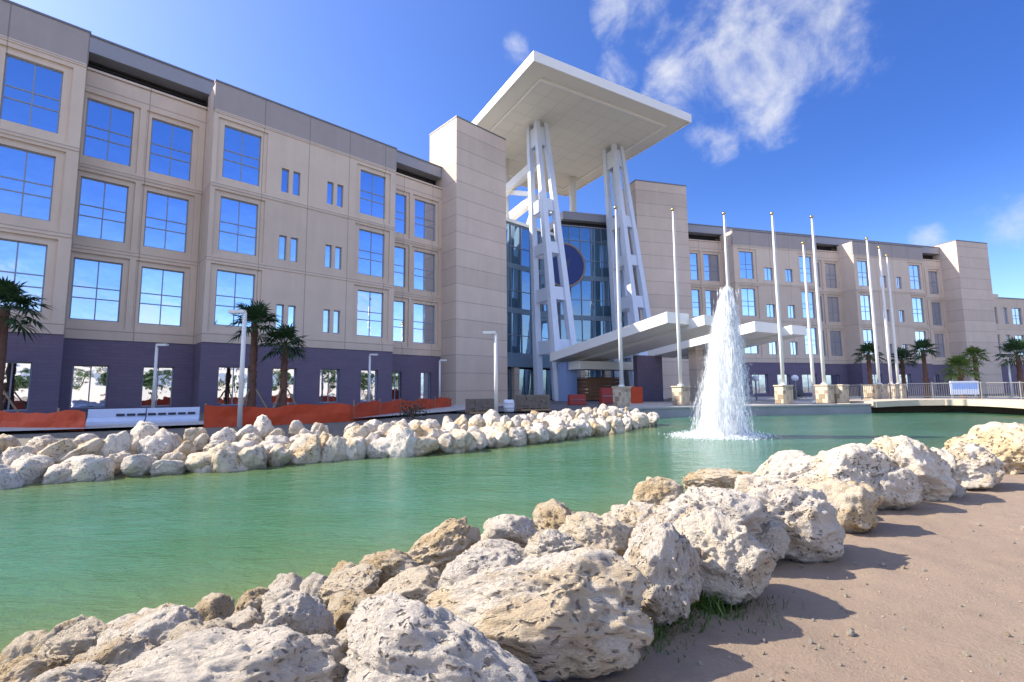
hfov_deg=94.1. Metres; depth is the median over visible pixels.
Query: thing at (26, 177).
window
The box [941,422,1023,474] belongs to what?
boulder
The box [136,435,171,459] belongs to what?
boulder
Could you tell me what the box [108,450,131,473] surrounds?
boulder
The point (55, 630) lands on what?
boulder
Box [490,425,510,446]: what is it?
boulder
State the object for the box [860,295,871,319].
window
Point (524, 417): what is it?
boulder
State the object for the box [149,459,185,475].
boulder
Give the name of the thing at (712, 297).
window
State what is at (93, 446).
boulder
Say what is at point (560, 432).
boulder
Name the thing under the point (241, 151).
window
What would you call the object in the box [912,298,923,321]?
window
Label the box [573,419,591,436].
boulder
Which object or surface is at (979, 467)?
boulder
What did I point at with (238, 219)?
window
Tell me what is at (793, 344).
window
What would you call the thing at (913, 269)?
window
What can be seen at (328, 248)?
window
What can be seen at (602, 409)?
boulder
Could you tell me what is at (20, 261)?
window
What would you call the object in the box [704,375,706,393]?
window
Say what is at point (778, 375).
window
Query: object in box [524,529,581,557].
boulder
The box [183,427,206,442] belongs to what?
boulder
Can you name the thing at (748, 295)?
window
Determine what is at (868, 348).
palm tree
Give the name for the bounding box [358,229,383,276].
window
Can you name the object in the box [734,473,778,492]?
boulder
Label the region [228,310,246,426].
street lamp
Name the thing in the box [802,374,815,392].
window
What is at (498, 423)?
boulder
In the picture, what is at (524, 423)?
boulder
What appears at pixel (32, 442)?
boulder
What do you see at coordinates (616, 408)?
boulder
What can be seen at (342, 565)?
boulder
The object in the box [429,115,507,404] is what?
stair tower
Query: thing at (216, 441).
boulder
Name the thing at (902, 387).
stone plinth
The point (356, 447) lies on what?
boulder
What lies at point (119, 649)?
boulder
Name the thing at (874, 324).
flagpole
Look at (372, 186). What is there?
window
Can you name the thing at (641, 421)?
boulder
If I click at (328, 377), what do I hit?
window
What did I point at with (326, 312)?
window
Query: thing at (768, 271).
window
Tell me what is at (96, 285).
window
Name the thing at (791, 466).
boulder
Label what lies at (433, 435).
boulder
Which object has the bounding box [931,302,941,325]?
window
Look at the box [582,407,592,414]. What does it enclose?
boulder
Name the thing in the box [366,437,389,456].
boulder
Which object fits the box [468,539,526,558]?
boulder
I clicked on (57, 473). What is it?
boulder
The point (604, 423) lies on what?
boulder
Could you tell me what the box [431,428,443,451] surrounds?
boulder
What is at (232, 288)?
window
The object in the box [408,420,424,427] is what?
boulder
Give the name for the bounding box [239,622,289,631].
boulder
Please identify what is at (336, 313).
window
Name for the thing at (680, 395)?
stone plinth
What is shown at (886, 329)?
flagpole
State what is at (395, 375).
window
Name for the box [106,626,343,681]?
boulder
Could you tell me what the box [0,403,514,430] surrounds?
sidewalk
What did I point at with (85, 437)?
boulder
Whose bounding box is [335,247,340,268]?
window
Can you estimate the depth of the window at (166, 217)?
31.22 m
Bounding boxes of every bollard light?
[752,375,758,399]
[791,375,798,399]
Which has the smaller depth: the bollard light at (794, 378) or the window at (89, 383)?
the window at (89, 383)
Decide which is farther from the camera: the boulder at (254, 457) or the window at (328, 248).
the window at (328, 248)
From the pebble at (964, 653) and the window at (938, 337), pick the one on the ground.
the pebble at (964, 653)
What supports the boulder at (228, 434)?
on the ground
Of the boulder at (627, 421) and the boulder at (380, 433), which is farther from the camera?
the boulder at (627, 421)
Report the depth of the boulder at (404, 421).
14.08 m
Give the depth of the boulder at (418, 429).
13.59 m
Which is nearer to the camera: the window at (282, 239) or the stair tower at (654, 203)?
the window at (282, 239)
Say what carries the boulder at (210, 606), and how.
on the ground
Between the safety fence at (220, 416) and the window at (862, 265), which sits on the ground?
the safety fence at (220, 416)
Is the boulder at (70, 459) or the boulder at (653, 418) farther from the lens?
the boulder at (653, 418)
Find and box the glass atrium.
[506,211,626,401]
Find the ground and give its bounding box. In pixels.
[0,393,1023,681]
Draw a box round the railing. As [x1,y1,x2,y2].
[849,381,1023,399]
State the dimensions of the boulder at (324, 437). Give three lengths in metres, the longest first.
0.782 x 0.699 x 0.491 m
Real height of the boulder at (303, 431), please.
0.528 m
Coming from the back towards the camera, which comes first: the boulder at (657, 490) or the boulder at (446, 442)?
the boulder at (446, 442)
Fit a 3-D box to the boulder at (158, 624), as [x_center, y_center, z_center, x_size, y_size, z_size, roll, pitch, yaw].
[-1.845,1.551,2.434,0.448,0.334,0.437,3,-7,-29]
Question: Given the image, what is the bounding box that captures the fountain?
[673,288,777,439]
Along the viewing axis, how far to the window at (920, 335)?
70.09 m
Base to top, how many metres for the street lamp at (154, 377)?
3.890 m
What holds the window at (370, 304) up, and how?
in the hospital wing at (148, 203)
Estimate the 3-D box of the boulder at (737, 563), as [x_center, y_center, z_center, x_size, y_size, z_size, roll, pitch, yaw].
[1.411,1.427,3.201,0.583,0.598,0.562,2,-6,-26]
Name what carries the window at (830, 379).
in the hospital wing at (917, 294)
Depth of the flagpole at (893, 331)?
41.77 m
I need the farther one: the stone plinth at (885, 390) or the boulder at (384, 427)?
the stone plinth at (885, 390)
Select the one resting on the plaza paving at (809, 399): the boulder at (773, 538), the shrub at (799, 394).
the shrub at (799, 394)
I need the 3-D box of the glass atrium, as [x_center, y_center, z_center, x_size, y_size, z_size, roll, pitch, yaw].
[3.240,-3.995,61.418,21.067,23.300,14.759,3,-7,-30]
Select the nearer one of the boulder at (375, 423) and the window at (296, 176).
the boulder at (375, 423)
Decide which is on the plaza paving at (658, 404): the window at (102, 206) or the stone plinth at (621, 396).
the stone plinth at (621, 396)
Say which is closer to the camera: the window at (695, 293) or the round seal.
the round seal
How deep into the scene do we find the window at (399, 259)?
43.04 m
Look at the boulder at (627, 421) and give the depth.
19.32 m
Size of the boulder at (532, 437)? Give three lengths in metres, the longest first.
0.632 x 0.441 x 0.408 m
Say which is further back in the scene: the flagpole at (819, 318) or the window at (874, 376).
the window at (874, 376)
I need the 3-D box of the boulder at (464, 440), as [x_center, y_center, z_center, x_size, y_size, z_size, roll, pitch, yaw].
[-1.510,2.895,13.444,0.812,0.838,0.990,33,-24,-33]
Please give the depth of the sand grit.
3.05 m
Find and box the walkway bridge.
[832,398,1023,414]
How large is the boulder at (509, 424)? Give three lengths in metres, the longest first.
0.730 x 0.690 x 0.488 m
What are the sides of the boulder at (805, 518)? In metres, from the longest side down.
0.924 x 0.641 x 0.628 m
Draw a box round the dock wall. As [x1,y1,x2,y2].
[618,403,871,416]
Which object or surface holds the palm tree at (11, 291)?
on the ground
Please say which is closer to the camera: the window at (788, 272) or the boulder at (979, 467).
the boulder at (979, 467)
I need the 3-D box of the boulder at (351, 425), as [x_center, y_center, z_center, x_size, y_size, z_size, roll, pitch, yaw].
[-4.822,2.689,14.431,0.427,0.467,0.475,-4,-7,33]
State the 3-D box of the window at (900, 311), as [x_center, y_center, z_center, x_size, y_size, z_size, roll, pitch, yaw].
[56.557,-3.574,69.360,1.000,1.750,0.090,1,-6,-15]
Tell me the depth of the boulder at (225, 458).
10.31 m
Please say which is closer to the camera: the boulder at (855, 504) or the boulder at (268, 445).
the boulder at (855, 504)
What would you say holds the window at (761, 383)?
in the hospital wing at (917, 294)
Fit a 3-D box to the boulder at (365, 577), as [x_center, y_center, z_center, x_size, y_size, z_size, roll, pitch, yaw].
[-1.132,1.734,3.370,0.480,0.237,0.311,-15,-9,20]
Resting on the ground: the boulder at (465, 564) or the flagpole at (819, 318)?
the boulder at (465, 564)
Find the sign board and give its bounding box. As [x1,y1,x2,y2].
[949,380,978,398]
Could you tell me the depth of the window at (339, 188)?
37.21 m
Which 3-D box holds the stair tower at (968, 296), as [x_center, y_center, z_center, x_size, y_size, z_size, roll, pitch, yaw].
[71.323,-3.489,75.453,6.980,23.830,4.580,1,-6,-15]
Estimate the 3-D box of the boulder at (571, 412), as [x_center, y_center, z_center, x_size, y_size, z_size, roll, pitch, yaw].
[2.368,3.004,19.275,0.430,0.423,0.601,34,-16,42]
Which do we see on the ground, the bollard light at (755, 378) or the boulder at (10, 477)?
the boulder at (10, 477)
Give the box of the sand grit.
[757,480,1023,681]
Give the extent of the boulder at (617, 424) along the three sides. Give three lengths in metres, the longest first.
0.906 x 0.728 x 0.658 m
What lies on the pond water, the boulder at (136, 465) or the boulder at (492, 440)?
the boulder at (492, 440)
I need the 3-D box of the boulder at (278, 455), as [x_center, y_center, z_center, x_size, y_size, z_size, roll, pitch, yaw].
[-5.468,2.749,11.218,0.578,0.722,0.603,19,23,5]
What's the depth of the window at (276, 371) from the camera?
33.50 m
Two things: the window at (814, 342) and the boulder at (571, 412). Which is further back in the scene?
the window at (814, 342)
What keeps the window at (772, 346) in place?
in the hospital wing at (917, 294)
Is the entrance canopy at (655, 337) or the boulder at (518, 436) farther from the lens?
the entrance canopy at (655, 337)
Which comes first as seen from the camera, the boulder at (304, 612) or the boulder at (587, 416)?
the boulder at (304, 612)
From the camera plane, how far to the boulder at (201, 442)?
11.52 m
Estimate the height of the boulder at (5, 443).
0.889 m
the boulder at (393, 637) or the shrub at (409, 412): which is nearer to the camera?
the boulder at (393, 637)
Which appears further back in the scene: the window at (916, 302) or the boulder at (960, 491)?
the window at (916, 302)
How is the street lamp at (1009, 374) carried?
on the plaza paving at (809, 399)
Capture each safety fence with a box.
[0,408,85,430]
[203,396,451,427]
[630,386,642,402]
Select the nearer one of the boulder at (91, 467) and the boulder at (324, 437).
the boulder at (91, 467)
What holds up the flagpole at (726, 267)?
on the stone plinth at (740, 398)
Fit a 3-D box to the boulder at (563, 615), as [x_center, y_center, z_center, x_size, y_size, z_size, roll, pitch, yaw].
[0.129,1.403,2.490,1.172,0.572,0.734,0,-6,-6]
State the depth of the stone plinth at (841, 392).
31.15 m
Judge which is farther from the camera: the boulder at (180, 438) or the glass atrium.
the glass atrium
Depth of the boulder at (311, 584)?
3.57 m
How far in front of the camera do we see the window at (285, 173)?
34.43 m
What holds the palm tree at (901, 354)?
on the ground
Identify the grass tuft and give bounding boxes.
[643,613,724,662]
[667,604,717,635]
[682,589,810,634]
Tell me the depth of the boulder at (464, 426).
15.38 m
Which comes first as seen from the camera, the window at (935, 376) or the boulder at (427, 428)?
the boulder at (427, 428)
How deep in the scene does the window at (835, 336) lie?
68.60 m
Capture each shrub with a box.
[392,398,433,418]
[792,386,806,398]
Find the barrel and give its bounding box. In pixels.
[503,400,514,411]
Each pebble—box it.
[846,629,854,636]
[958,651,969,656]
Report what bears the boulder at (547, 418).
on the ground
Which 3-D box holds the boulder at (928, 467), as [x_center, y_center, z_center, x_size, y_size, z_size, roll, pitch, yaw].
[5.066,1.692,6.159,1.105,0.952,1.035,7,-5,-18]
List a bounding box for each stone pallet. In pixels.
[465,399,493,413]
[515,395,549,410]
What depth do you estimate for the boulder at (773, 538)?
3.67 m
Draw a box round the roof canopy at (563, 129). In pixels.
[472,50,691,400]
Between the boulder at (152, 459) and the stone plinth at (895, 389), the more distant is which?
the stone plinth at (895, 389)
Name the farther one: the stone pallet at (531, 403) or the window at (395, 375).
the window at (395, 375)
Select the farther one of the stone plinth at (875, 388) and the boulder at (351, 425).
the stone plinth at (875, 388)
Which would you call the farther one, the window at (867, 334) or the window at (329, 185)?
the window at (867, 334)
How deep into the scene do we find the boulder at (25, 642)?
2.98 m
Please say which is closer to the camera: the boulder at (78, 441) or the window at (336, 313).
the boulder at (78, 441)
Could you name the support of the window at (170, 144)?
in the hospital wing at (148, 203)
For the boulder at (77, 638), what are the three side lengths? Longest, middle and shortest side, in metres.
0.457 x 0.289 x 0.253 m
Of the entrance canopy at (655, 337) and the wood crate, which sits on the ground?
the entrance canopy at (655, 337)
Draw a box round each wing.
[0,0,442,413]
[688,223,951,396]
[993,294,1023,392]
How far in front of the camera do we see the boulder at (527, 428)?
15.56 m
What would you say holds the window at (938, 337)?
in the hospital wing at (917, 294)
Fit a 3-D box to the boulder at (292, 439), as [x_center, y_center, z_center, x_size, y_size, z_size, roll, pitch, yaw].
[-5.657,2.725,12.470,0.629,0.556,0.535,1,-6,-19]
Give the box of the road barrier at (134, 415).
[86,407,199,424]
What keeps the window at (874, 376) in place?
in the hospital wing at (917, 294)
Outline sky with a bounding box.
[10,0,1023,298]
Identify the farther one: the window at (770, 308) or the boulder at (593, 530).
the window at (770, 308)
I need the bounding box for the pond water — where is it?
[0,412,1023,653]
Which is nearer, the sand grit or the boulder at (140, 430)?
the sand grit
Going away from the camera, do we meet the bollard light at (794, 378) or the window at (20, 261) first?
the window at (20, 261)
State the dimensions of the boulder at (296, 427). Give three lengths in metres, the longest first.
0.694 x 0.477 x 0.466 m
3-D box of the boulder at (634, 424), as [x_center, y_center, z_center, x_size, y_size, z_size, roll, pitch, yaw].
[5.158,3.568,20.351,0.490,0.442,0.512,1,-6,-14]
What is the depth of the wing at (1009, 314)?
75.52 m
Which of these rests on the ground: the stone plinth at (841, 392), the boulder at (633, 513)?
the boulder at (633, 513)
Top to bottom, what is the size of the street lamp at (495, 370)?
3.790 m
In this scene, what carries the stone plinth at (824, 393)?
on the plaza paving at (658, 404)
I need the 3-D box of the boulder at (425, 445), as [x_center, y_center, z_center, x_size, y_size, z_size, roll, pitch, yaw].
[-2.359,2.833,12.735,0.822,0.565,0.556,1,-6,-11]
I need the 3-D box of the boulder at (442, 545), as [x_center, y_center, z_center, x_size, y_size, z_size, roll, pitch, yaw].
[-0.547,1.677,3.842,0.634,0.413,0.426,-10,-5,-19]
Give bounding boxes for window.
[0,54,63,133]
[0,144,55,220]
[0,239,47,311]
[3,362,32,410]
[69,257,122,321]
[69,365,108,408]
[76,177,128,242]
[83,98,133,165]
[138,267,183,325]
[140,366,173,406]
[143,191,188,252]
[148,118,192,180]
[214,270,254,326]
[217,367,248,405]
[218,196,257,255]
[222,126,260,185]
[271,368,295,403]
[276,304,282,328]
[278,235,285,259]
[281,169,288,192]
[288,306,294,325]
[290,238,297,261]
[293,172,299,195]
[319,369,337,402]
[323,309,328,332]
[325,245,330,267]
[327,182,332,203]
[333,311,338,333]
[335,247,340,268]
[337,185,342,206]
[357,290,382,336]
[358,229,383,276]
[360,170,384,218]
[361,370,376,401]
[392,372,399,399]
[393,301,403,341]
[394,246,404,286]
[395,193,405,233]
[413,303,433,343]
[414,251,433,291]
[415,199,434,240]
[421,372,429,398]
[690,253,697,279]
[692,290,699,316]
[703,254,718,280]
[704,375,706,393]
[705,290,719,315]
[739,251,753,278]
[741,288,755,315]
[745,346,757,353]
[752,374,767,393]
[764,268,771,280]
[767,304,774,316]
[769,342,776,354]
[777,374,788,386]
[785,269,791,281]
[788,305,794,317]
[790,342,796,354]
[799,256,811,282]
[802,292,814,317]
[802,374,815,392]
[805,328,817,354]
[824,263,836,287]
[826,375,838,383]
[827,297,838,321]
[830,331,841,355]
[857,261,868,285]
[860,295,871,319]
[863,329,874,354]
[872,374,880,383]
[896,277,900,288]
[899,310,903,321]
[899,374,910,391]
[909,265,920,288]
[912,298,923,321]
[915,331,926,355]
[928,271,937,293]
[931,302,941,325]
[934,334,944,356]
[934,375,938,390]
[1003,308,1007,323]
[1012,308,1021,324]
[1015,335,1023,354]
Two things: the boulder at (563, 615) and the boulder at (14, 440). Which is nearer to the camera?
the boulder at (563, 615)
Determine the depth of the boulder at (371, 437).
12.69 m
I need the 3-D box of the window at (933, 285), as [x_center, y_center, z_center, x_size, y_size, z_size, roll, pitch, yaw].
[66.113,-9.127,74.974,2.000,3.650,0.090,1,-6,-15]
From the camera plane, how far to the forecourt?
32.26 m
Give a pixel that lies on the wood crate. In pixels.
(590, 392)
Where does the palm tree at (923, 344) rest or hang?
on the ground
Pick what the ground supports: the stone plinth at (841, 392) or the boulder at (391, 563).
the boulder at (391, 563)
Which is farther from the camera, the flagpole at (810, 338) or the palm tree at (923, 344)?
the palm tree at (923, 344)
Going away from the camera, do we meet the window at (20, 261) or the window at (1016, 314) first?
the window at (20, 261)
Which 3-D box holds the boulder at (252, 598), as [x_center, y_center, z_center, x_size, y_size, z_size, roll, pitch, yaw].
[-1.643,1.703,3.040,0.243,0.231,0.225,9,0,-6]
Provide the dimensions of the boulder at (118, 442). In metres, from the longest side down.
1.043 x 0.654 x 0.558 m
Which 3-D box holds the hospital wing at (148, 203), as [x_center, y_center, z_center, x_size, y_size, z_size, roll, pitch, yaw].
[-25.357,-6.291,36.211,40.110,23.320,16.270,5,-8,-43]
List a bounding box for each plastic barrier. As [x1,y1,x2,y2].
[567,394,586,404]
[599,388,612,403]
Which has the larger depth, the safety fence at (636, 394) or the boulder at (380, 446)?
the safety fence at (636, 394)
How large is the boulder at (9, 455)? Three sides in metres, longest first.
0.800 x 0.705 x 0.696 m
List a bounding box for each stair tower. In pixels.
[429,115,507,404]
[623,179,691,398]
[932,240,1003,393]
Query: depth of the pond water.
7.22 m
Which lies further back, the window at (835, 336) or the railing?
the window at (835, 336)
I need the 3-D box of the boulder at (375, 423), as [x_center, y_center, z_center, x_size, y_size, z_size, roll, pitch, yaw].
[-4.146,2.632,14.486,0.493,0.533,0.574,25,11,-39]
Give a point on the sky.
(893, 121)
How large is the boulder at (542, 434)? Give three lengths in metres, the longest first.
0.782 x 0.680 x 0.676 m
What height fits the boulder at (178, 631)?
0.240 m
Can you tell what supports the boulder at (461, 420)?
on the ground
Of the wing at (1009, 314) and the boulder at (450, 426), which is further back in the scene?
the wing at (1009, 314)
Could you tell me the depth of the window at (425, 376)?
43.93 m
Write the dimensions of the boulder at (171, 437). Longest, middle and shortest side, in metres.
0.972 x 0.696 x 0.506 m
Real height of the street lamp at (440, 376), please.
3.790 m
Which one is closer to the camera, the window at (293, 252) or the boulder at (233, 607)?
the boulder at (233, 607)
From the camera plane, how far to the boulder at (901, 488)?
5.33 m
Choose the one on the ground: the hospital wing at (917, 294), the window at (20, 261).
the hospital wing at (917, 294)
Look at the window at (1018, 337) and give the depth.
76.13 m
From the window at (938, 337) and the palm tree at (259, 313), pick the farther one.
the window at (938, 337)
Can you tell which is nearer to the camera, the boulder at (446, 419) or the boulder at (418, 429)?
the boulder at (418, 429)
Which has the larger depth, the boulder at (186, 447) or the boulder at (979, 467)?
the boulder at (186, 447)
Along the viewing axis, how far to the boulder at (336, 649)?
2.03 m
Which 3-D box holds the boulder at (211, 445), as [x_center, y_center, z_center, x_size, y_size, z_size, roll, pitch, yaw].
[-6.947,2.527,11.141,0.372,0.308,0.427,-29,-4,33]
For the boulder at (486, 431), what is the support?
on the ground
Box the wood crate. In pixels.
[577,377,618,399]
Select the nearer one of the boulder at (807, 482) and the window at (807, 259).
the boulder at (807, 482)
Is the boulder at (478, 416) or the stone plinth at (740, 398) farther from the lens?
the stone plinth at (740, 398)
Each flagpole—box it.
[614,206,623,385]
[671,208,683,385]
[722,212,735,384]
[770,212,786,384]
[801,241,815,401]
[810,215,826,384]
[865,237,881,383]
[877,246,893,383]
[885,254,900,383]
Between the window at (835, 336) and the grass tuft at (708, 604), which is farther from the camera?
the window at (835, 336)
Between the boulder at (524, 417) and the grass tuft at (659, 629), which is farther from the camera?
the boulder at (524, 417)
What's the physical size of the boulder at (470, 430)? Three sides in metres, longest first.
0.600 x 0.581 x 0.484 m
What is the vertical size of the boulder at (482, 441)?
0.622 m
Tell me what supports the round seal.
attached to the glass atrium
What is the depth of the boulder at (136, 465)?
9.75 m
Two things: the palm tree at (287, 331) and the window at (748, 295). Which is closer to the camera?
the palm tree at (287, 331)
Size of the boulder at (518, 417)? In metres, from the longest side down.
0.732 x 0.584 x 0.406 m
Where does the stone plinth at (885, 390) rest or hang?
on the plaza paving at (809, 399)
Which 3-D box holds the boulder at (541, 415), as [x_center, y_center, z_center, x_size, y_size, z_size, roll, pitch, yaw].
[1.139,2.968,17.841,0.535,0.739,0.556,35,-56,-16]
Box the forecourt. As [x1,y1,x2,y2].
[459,400,612,411]
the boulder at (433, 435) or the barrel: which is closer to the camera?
the boulder at (433, 435)
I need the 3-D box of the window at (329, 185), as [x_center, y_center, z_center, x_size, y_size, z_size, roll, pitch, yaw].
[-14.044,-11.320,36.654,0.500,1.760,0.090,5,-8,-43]
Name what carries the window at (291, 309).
in the hospital wing at (148, 203)
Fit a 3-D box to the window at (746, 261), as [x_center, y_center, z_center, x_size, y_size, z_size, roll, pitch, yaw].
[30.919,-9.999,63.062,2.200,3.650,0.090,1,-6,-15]
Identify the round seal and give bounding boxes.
[552,242,585,287]
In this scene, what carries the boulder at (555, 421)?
on the ground
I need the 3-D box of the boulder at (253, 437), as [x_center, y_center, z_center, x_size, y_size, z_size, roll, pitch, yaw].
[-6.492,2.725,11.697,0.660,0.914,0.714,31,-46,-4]
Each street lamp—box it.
[151,344,168,407]
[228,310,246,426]
[368,354,377,401]
[439,359,446,397]
[483,331,497,411]
[1000,357,1013,396]
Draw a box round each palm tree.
[0,276,56,412]
[225,298,284,407]
[255,323,308,407]
[852,342,886,383]
[885,347,919,397]
[905,338,942,397]
[939,353,982,398]
[961,345,991,397]
[992,336,1023,396]
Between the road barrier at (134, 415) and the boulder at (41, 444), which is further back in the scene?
the road barrier at (134, 415)
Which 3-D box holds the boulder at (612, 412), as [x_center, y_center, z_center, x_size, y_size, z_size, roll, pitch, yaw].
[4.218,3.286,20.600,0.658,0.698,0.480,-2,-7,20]
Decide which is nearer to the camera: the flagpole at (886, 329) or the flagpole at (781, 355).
the flagpole at (781, 355)
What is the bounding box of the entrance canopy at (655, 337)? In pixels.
[550,312,806,401]
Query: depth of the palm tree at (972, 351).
42.77 m
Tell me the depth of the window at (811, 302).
65.18 m
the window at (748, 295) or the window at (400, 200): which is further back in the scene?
the window at (748, 295)
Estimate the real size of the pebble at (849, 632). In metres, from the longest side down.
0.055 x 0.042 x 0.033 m
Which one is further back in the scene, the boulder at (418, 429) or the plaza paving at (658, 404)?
the plaza paving at (658, 404)
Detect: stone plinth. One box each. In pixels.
[611,386,630,406]
[671,386,690,405]
[725,385,743,404]
[773,385,793,403]
[814,384,834,402]
[834,384,849,402]
[863,384,881,398]
[881,384,888,398]
[888,384,899,398]
[894,384,906,398]
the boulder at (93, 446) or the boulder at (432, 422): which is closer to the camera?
the boulder at (93, 446)
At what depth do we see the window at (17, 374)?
24.49 m
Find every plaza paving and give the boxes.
[530,401,822,411]
[668,396,1023,403]
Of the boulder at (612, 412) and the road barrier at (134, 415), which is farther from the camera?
the boulder at (612, 412)
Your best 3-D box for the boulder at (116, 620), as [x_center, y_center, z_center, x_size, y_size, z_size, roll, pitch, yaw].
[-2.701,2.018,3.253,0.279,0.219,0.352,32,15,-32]
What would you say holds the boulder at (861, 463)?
on the ground
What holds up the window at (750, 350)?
in the hospital wing at (917, 294)
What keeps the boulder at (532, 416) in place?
on the ground
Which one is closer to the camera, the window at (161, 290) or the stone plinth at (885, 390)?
the window at (161, 290)
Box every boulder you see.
[0,433,21,446]
[0,436,14,453]
[0,445,39,465]
[0,464,25,489]
[0,629,48,665]
[0,652,70,681]
[10,453,54,484]
[26,434,57,446]
[30,661,116,681]
[32,438,51,450]
[32,614,88,652]
[35,438,77,459]
[37,616,113,663]
[42,462,71,483]
[54,437,103,463]
[60,456,78,463]
[65,454,115,481]
[70,633,156,666]
[73,438,83,444]
[75,433,98,442]
[96,603,203,646]
[99,431,133,456]
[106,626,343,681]
[107,612,135,623]
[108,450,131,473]
[121,454,151,476]
[130,421,159,440]
[131,440,139,454]
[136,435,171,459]
[147,454,157,463]
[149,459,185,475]
[155,428,180,451]
[161,452,185,461]
[169,618,231,640]
[173,440,196,457]
[175,434,183,442]
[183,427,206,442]
[184,451,211,471]
[193,433,209,451]
[194,465,211,472]
[195,593,232,620]
[203,440,223,450]
[203,442,220,451]
[208,440,247,472]
[209,427,236,443]
[224,606,263,630]
[231,440,254,448]
[231,597,234,615]
[232,587,268,614]
[235,424,259,441]
[238,444,267,468]
[239,432,262,444]
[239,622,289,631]
[254,414,274,440]
[258,441,282,453]
[260,587,310,619]
[263,590,336,637]
[265,435,289,444]
[267,445,291,465]
[268,429,282,435]
[268,572,302,590]
[288,420,305,436]
[289,433,322,464]
[289,434,300,442]
[298,428,312,434]
[299,572,327,608]
[306,634,348,681]
[311,422,328,436]
[318,563,381,603]
[319,431,331,447]
[320,436,346,461]
[327,589,372,633]
[328,560,357,577]
[336,608,357,654]
[340,591,538,681]
[343,425,369,439]
[344,422,358,431]
[345,436,367,459]
[359,548,419,586]
[363,423,377,432]
[365,432,379,445]
[366,419,382,428]
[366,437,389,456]
[373,431,383,436]
[373,565,440,604]
[377,423,390,437]
[385,422,408,436]
[386,426,416,457]
[396,419,410,428]
[407,516,480,574]
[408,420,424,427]
[411,424,423,436]
[414,436,438,455]
[421,423,441,436]
[423,419,439,428]
[426,547,653,681]
[427,433,440,451]
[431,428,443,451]
[433,546,523,589]
[438,433,453,452]
[442,416,452,425]
[444,422,460,431]
[450,429,476,452]
[454,414,467,426]
[460,424,467,430]
[467,428,482,433]
[468,414,485,426]
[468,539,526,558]
[469,418,482,427]
[471,432,487,449]
[482,426,496,435]
[483,409,500,425]
[483,514,537,547]
[485,435,496,447]
[486,416,499,426]
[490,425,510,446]
[492,422,505,425]
[500,416,510,421]
[504,421,515,430]
[509,427,526,445]
[511,415,521,422]
[512,418,520,427]
[520,414,531,422]
[521,420,532,427]
[524,426,533,431]
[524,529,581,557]
[527,413,536,422]
[527,430,537,443]
[530,425,548,442]
[532,498,575,530]
[533,419,548,429]
[537,412,548,419]
[543,415,556,422]
[547,428,556,441]
[549,416,565,426]
[550,425,566,440]
[558,512,634,556]
[565,427,576,438]
[566,409,574,417]
[566,423,577,437]
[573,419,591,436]
[575,409,584,417]
[578,412,591,420]
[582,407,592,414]
[590,421,607,434]
[597,406,607,414]
[597,419,609,434]
[601,411,610,418]
[604,409,616,416]
[606,416,624,432]
[610,406,619,412]
[610,500,671,526]
[622,417,631,430]
[623,517,703,626]
[631,420,638,428]
[632,412,647,427]
[632,414,648,427]
[632,476,683,504]
[647,412,657,425]
[664,486,769,538]
[672,506,776,605]
[681,468,752,489]
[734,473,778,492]
[746,482,845,562]
[753,450,816,483]
[757,520,789,561]
[794,477,824,487]
[803,443,895,490]
[810,477,885,532]
[867,435,956,500]
[874,467,922,509]
[930,447,961,477]
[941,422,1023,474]
[943,442,1005,489]
[951,483,965,497]
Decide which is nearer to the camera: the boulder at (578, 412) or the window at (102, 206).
the boulder at (578, 412)
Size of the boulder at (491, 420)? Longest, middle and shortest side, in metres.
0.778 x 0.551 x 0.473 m
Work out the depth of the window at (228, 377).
31.09 m
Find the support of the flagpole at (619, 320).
on the stone plinth at (621, 396)
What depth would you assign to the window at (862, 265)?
68.38 m
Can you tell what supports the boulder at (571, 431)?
on the ground
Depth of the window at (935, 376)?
73.07 m
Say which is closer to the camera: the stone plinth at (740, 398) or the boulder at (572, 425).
the boulder at (572, 425)
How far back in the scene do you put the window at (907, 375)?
68.58 m
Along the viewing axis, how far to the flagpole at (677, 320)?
30.29 m
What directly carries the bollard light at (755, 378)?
on the plaza paving at (809, 399)
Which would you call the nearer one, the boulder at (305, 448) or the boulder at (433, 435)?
the boulder at (305, 448)
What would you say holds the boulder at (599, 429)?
on the ground
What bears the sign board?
on the ground
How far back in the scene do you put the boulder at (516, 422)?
15.76 m
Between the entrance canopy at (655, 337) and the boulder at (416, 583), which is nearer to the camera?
the boulder at (416, 583)
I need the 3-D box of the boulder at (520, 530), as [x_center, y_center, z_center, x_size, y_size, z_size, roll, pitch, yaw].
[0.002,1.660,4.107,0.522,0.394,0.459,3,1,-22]
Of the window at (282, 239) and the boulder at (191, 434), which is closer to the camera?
the boulder at (191, 434)
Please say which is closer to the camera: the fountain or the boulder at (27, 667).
the boulder at (27, 667)
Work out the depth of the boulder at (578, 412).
19.50 m
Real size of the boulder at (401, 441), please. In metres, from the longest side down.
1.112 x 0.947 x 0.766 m
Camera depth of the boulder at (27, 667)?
2.27 m
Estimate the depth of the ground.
2.99 m
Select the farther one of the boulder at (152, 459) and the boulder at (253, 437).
the boulder at (253, 437)
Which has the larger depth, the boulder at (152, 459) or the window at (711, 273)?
the window at (711, 273)
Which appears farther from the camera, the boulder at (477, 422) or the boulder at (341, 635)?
the boulder at (477, 422)
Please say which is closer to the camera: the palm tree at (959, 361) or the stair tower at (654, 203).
the palm tree at (959, 361)
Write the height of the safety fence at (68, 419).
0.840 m
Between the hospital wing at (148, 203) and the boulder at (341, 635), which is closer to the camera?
the boulder at (341, 635)
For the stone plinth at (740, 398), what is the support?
on the plaza paving at (658, 404)
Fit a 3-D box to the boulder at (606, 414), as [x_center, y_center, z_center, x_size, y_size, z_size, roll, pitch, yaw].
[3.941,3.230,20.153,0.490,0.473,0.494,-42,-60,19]

